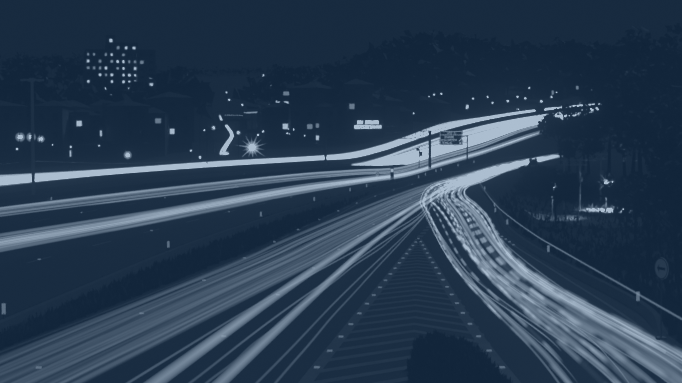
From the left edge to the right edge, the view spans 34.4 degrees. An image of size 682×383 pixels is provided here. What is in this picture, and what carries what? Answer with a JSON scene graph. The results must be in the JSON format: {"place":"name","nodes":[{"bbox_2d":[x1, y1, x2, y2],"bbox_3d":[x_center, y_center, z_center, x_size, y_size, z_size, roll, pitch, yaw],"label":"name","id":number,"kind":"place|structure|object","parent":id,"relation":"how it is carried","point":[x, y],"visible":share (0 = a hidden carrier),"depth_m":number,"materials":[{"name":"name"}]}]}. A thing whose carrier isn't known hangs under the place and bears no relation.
{"place":"outdoors","nodes":[
{"label":"outdoors","id":0,"kind":"place"},
{"bbox_2d":[218,115,233,156],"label":"hill street","id":1,"kind":"structure","parent":0,"point":[222,150],"depth_m":267.44,"materials":[{"name":"white asphalt"}]},
{"bbox_2d":[0,102,600,194],"bbox_3d":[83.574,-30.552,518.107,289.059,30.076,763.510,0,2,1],"label":"road","id":2,"kind":"structure","parent":0,"point":[11,179],"depth_m":221.04,"materials":[{"name":"grey asphalt"}]},
{"bbox_2d":[6,127,218,167],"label":"verge lamp and cable","id":3,"kind":"object","parent":2,"relation":"on","point":[139,163],"visible":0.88,"depth_m":182.29,"materials":[{"name":"metal"}]},
{"bbox_2d":[0,104,595,193],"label":"median barrier","id":4,"kind":"object","parent":2,"relation":"on","point":[58,183],"visible":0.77,"depth_m":194.15,"materials":[{"name":"concrete"}]},
{"bbox_2d":[0,66,672,166],"bbox_3d":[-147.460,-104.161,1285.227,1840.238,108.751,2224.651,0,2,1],"label":"trees","id":5,"kind":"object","parent":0,"point":[219,85],"depth_m":583.48,"materials":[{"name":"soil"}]},
{"bbox_2d":[19,118,29,169],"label":"street lamp","id":6,"kind":"object","parent":5,"relation":"on","point":[19,142],"visible":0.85,"depth_m":200.76,"materials":[{"name":"metal"}]},
{"bbox_2d":[30,118,40,158],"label":"street lamp","id":7,"kind":"object","parent":5,"relation":"on","point":[30,137],"visible":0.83,"depth_m":201.10,"materials":[{"name":"metal"}]},
{"bbox_2d":[40,119,50,169],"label":"street lamp","id":8,"kind":"object","parent":5,"relation":"on","point":[40,142],"visible":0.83,"depth_m":199.86,"materials":[{"name":"metal"}]},
{"bbox_2d":[127,116,133,164],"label":"street lamp","id":9,"kind":"object","parent":5,"relation":"on","point":[127,139],"visible":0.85,"depth_m":212.25,"materials":[{"name":"metal"}]},
{"bbox_2d":[190,114,199,159],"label":"street lamp","id":10,"kind":"object","parent":5,"relation":"on","point":[190,135],"visible":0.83,"depth_m":223.94,"materials":[{"name":"metal"}]},
{"bbox_2d":[199,114,208,159],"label":"street lamp","id":11,"kind":"object","parent":5,"relation":"on","point":[199,137],"visible":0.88,"depth_m":225.72,"materials":[{"name":"metal"}]},
{"bbox_2d":[213,111,221,154],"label":"street lamp","id":12,"kind":"object","parent":5,"relation":"on","point":[213,131],"visible":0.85,"depth_m":239.22,"materials":[{"name":"metal"}]},
{"bbox_2d":[221,114,247,129],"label":"building","id":13,"kind":"structure","parent":5,"relation":"on","point":[225,124],"depth_m":328.42,"materials":[{"name":"paint"}]},
{"bbox_2d":[238,113,246,157],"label":"street lamp","id":14,"kind":"object","parent":5,"relation":"on","point":[238,134],"visible":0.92,"depth_m":231.54,"materials":[{"name":"metal"}]},
{"bbox_2d":[0,79,508,164],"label":"town buildings","id":15,"kind":"structure","parent":5,"relation":"on","point":[10,126],"depth_m":235.32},
{"bbox_2d":[0,70,578,148],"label":"town roofs","id":16,"kind":"structure","parent":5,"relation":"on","point":[66,103],"depth_m":244.65,"materials":[{"name":"blue"}]},
{"bbox_2d":[26,49,580,164],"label":"town buildings","id":17,"kind":"structure","parent":5,"relation":"on","point":[61,144],"depth_m":268.73,"materials":[{"name":"blue concrete"}]},
{"bbox_2d":[0,35,611,167],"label":"town buildings","id":18,"kind":"structure","parent":5,"relation":"on","point":[278,132],"depth_m":422.12,"materials":[{"name":"blue concrete"}]},
{"bbox_2d":[70,39,318,156],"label":"lit windows","id":19,"kind":"structure","parent":18,"relation":"attached to","point":[79,123],"depth_m":330.85,"materials":[{"name":"white glass"}]},
{"bbox_2d":[0,46,607,161],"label":"windows","id":20,"kind":"structure","parent":18,"relation":"attached to","point":[172,104],"depth_m":267.45,"materials":[{"name":"glass"}]},
{"bbox_2d":[87,46,577,128],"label":"lit windows","id":21,"kind":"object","parent":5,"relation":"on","point":[309,126],"visible":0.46,"depth_m":330.80,"materials":[{"name":"white glass"}]},
{"bbox_2d":[0,29,681,119],"bbox_3d":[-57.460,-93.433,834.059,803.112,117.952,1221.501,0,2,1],"label":"hill trees","id":22,"kind":"object","parent":5,"relation":"on","point":[453,59],"depth_m":508.09,"materials":[{"name":"plant"}]},
{"bbox_2d":[104,83,582,158],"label":"town buildings","id":23,"kind":"structure","parent":5,"relation":"on","point":[116,117],"depth_m":248.54,"materials":[{"name":"blue concrete"}]},
{"bbox_2d":[0,153,681,382],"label":"highway","id":24,"kind":"structure","parent":0,"point":[535,321],"depth_m":48.83,"materials":[{"name":"grey asphalt"}]},
{"bbox_2d":[36,162,517,368],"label":"road studs","id":25,"kind":"object","parent":24,"relation":"on","point":[38,367],"visible":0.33,"depth_m":55.29,"materials":[{"name":"white plastic"}]},
{"bbox_2d":[0,155,681,382],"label":"road markings","id":26,"kind":"structure","parent":24,"relation":"on","point":[312,372],"depth_m":47.12,"materials":[{"name":"paint"}]},
{"bbox_2d":[0,102,681,348],"bbox_3d":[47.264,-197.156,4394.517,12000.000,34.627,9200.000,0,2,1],"label":"terrain","id":27,"kind":"structure","parent":0,"point":[531,141],"depth_m":208.41,"materials":[{"name":"soil"}]},
{"bbox_2d":[20,78,43,194],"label":"mast pole","id":28,"kind":"object","parent":27,"relation":"on","point":[31,80],"visible":0.88,"depth_m":140.36,"materials":[{"name":"metal"}]},
{"bbox_2d":[68,163,72,175],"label":"post","id":29,"kind":"object","parent":27,"relation":"on","point":[70,169],"visible":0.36,"depth_m":184.99,"materials":[{"name":"metal"}]},
{"bbox_2d":[0,153,550,332],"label":"verge hedge","id":30,"kind":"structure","parent":27,"relation":"on","point":[21,316],"depth_m":77.78,"materials":[{"name":"foliage"}]},
{"bbox_2d":[0,107,597,318],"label":"motorway","id":31,"kind":"structure","parent":27,"relation":"on","point":[66,235],"depth_m":110.54,"materials":[{"name":"grey asphalt"}]},
{"bbox_2d":[0,164,420,206],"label":"trails","id":32,"kind":"object","parent":31,"relation":"on","point":[28,199],"visible":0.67,"depth_m":163.02,"materials":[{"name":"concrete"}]},
{"bbox_2d":[2,168,639,318],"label":"marker posts","id":33,"kind":"object","parent":31,"relation":"on","point":[548,250],"visible":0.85,"depth_m":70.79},
{"bbox_2d":[0,175,681,382],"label":"verge grass","id":34,"kind":"structure","parent":27,"relation":"on","point":[438,357],"depth_m":63.14,"materials":[{"name":"plant"}]},
{"bbox_2d":[323,125,432,172],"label":"sign gantry","id":35,"kind":"object","parent":27,"relation":"on","point":[429,170],"visible":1,"depth_m":199.31,"materials":[{"name":"metal"}]},
{"bbox_2d":[352,120,383,130],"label":"sign board","id":36,"kind":"object","parent":35,"relation":"attached to","point":[356,123],"visible":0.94,"depth_m":203.40,"materials":[{"name":"black paint"}]},
{"bbox_2d":[355,121,380,128],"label":"sign lettering","id":37,"kind":"object","parent":36,"relation":"attached to","point":[369,122],"visible":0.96,"depth_m":203.11},
{"bbox_2d":[390,168,393,182],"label":"post","id":38,"kind":"object","parent":27,"relation":"on","point":[392,177],"visible":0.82,"depth_m":170.82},
{"bbox_2d":[416,146,421,171],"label":"equipment pole","id":39,"kind":"object","parent":27,"relation":"on","point":[420,152],"visible":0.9,"depth_m":193.93,"materials":[{"name":"metal"}]},
{"bbox_2d":[439,135,468,162],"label":"sign post","id":40,"kind":"object","parent":27,"relation":"on","point":[466,161],"visible":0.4,"depth_m":217.13,"materials":[{"name":"metal"}]},
{"bbox_2d":[440,131,462,144],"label":"road sign","id":41,"kind":"object","parent":40,"relation":"attached to","point":[457,137],"visible":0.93,"depth_m":216.90,"materials":[{"name":"blue metal"}]},
{"bbox_2d":[440,131,462,144],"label":"sign lettering","id":42,"kind":"object","parent":41,"relation":"attached to","point":[447,143],"visible":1,"depth_m":216.91},
{"bbox_2d":[478,158,667,333],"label":"ramp barrier","id":43,"kind":"object","parent":27,"relation":"on","point":[649,314],"visible":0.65,"depth_m":62.38,"materials":[{"name":"concrete"}]},
{"bbox_2d":[557,153,607,209],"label":"utility poles","id":44,"kind":"object","parent":27,"relation":"on","point":[601,173],"visible":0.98,"depth_m":168.79,"materials":[{"name":"metal"}]},
{"bbox_2d":[518,23,681,284],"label":"trees","id":45,"kind":"object","parent":27,"relation":"on","point":[639,84],"depth_m":143.67,"materials":[{"name":"plant"}]},
{"bbox_2d":[566,208,644,227],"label":"bushes","id":46,"kind":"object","parent":27,"relation":"on","point":[595,222],"depth_m":155.27,"materials":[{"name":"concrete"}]},
{"bbox_2d":[655,280,666,339],"bbox_3d":[10.831,3.692,37.267,0.300,2.635,0.300,0,2,1],"label":"arrow sign post","id":47,"kind":"object","parent":27,"relation":"on","point":[660,337],"visible":0.8,"depth_m":37.26,"materials":[{"name":"grey metal"}]},
{"bbox_2d":[655,257,668,279],"bbox_3d":[10.814,2.600,37.214,0.025,0.746,0.746,-1,3,-20],"label":"road sign","id":48,"kind":"object","parent":47,"relation":"attached to","point":[661,273],"visible":0.73,"depth_m":37.19,"materials":[{"name":"white metal"}]},
{"bbox_2d":[654,258,667,278],"bbox_3d":[10.799,2.600,37.208,0.001,0.739,0.739,-1,3,-20],"label":"sign border","id":49,"kind":"object","parent":48,"relation":"attached to","point":[666,265],"visible":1,"depth_m":37.18,"materials":[{"name":"metal"}]},
{"bbox_2d":[0,0,681,76],"label":"sky","id":50,"kind":"structure","parent":0,"point":[206,34],"materials":[{"name":"blue"}]}
]}

